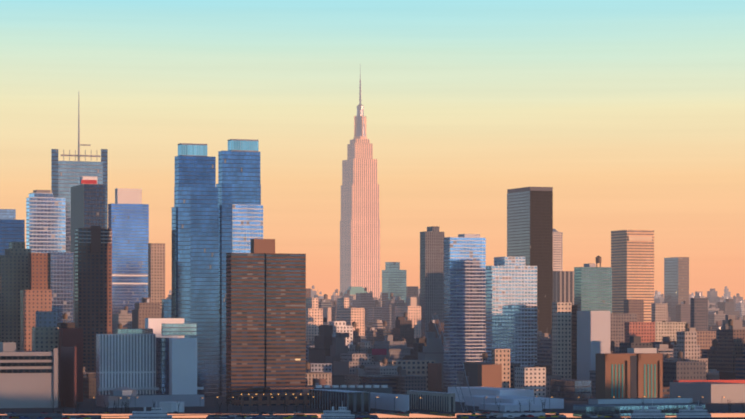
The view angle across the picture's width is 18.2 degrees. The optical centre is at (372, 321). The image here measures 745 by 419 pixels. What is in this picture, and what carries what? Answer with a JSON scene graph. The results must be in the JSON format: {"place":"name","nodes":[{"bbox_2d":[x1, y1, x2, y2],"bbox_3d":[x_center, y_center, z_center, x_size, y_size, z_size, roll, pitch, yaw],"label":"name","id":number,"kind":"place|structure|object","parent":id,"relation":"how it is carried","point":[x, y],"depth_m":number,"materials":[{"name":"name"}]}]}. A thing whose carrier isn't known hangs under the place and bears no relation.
{"place":"outdoors","nodes":[
{"label":"outdoors","id":0,"kind":"place"},
{"bbox_2d":[78,228,111,242],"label":"building","id":1,"kind":"structure","parent":0,"point":[84,235],"depth_m":1890.06,"materials":[{"name":"grey glass"}]},
{"bbox_2d":[0,74,741,418],"bbox_3d":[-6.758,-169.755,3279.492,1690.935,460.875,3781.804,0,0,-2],"label":"building","id":2,"kind":"structure","parent":0,"point":[474,414],"depth_m":2605.33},
{"bbox_2d":[0,388,744,413],"bbox_3d":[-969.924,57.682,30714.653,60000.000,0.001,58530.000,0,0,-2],"label":"waterfront","id":3,"kind":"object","parent":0,"point":[211,406],"depth_m":1535.22,"materials":[{"name":"grey concrete"}]},
{"bbox_2d":[96,334,155,405],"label":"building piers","id":4,"kind":"structure","parent":3,"relation":"on","point":[126,360],"depth_m":1597.04,"materials":[{"name":"blue glass"}]},
{"bbox_2d":[26,193,485,388],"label":"buildings","id":5,"kind":"structure","parent":3,"relation":"on","point":[465,298],"depth_m":2005.09,"materials":[{"name":"blue glass"}]},
{"bbox_2d":[0,151,590,400],"bbox_3d":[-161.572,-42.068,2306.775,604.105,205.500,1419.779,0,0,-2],"label":"buildings","id":6,"kind":"structure","parent":3,"relation":"on","point":[202,226],"depth_m":1790.74,"materials":[{"name":"blue glass"}]},
{"bbox_2d":[0,149,677,379],"bbox_3d":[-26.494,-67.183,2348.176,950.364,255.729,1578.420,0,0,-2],"label":"buildings","id":7,"kind":"structure","parent":3,"relation":"on","point":[518,215],"depth_m":2626.54,"materials":[{"name":"grey concrete"}]},
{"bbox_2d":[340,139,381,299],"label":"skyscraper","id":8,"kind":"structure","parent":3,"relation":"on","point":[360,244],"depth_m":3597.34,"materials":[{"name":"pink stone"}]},
{"bbox_2d":[0,242,744,400],"bbox_3d":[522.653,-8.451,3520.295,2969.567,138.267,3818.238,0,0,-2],"label":"buildings","id":9,"kind":"structure","parent":3,"relation":"on","point":[28,318],"depth_m":1935.91,"materials":[{"name":"beige concrete"}]},
{"bbox_2d":[0,116,744,418],"bbox_3d":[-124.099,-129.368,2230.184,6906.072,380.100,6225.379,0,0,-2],"label":"blank building","id":10,"kind":"structure","parent":3,"relation":"on","point":[634,373],"depth_m":1651.87,"materials":[{"name":"grey concrete"}]},
{"bbox_2d":[41,139,704,416],"bbox_3d":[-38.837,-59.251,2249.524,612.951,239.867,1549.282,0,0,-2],"label":"buildings","id":11,"kind":"structure","parent":3,"relation":"on","point":[128,224],"depth_m":2444.60,"materials":[{"name":"blue glass"}]},
{"bbox_2d":[57,228,744,405],"bbox_3d":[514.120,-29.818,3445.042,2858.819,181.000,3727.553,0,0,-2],"label":"buildings","id":12,"kind":"structure","parent":3,"relation":"on","point":[93,294],"depth_m":1893.52,"materials":[{"name":"grey concrete"}]},
{"bbox_2d":[83,253,744,403],"bbox_3d":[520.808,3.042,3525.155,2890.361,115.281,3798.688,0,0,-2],"label":"buildings","id":13,"kind":"structure","parent":3,"relation":"on","point":[265,322],"depth_m":1642.16,"materials":[{"name":"brown brick"}]},
{"bbox_2d":[135,291,718,385],"bbox_3d":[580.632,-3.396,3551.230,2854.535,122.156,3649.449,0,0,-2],"label":"buildings","id":14,"kind":"structure","parent":3,"relation":"on","point":[403,329],"depth_m":2189.64,"materials":[{"name":"beige concrete"}]},
{"bbox_2d":[309,271,573,414],"bbox_3d":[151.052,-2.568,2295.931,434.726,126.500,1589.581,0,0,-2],"label":"buildings","id":15,"kind":"structure","parent":3,"relation":"on","point":[563,291],"depth_m":1537.13,"materials":[{"name":"grey concrete"}]},
{"bbox_2d":[306,226,659,416],"bbox_3d":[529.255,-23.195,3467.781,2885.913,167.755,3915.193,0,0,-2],"label":"buildings","id":16,"kind":"structure","parent":3,"relation":"on","point":[431,270],"depth_m":2600.24,"materials":[{"name":"grey concrete"}]},
{"bbox_2d":[486,257,536,366],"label":"skyscraper","id":17,"kind":"structure","parent":3,"relation":"on","point":[511,303],"depth_m":1957.31,"materials":[{"name":"grey glass"}]},
{"bbox_2d":[611,230,688,321],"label":"skyscraper","id":18,"kind":"structure","parent":3,"relation":"on","point":[632,264],"depth_m":2918.34,"materials":[{"name":"concrete"}]},
{"bbox_2d":[0,0,744,417],"label":"sky","id":19,"kind":"structure","parent":0,"point":[632,112],"materials":[{"name":"orange"}]},
{"bbox_2d":[129,406,710,418],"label":"boat deck building","id":20,"kind":"structure","parent":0,"point":[345,413],"depth_m":1424.94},
{"bbox_2d":[101,417,744,418],"bbox_3d":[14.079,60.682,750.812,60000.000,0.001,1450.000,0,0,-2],"label":"river","id":21,"kind":"structure","parent":0,"point":[455,418],"depth_m":1464.40,"materials":[{"name":"blue liquid"}]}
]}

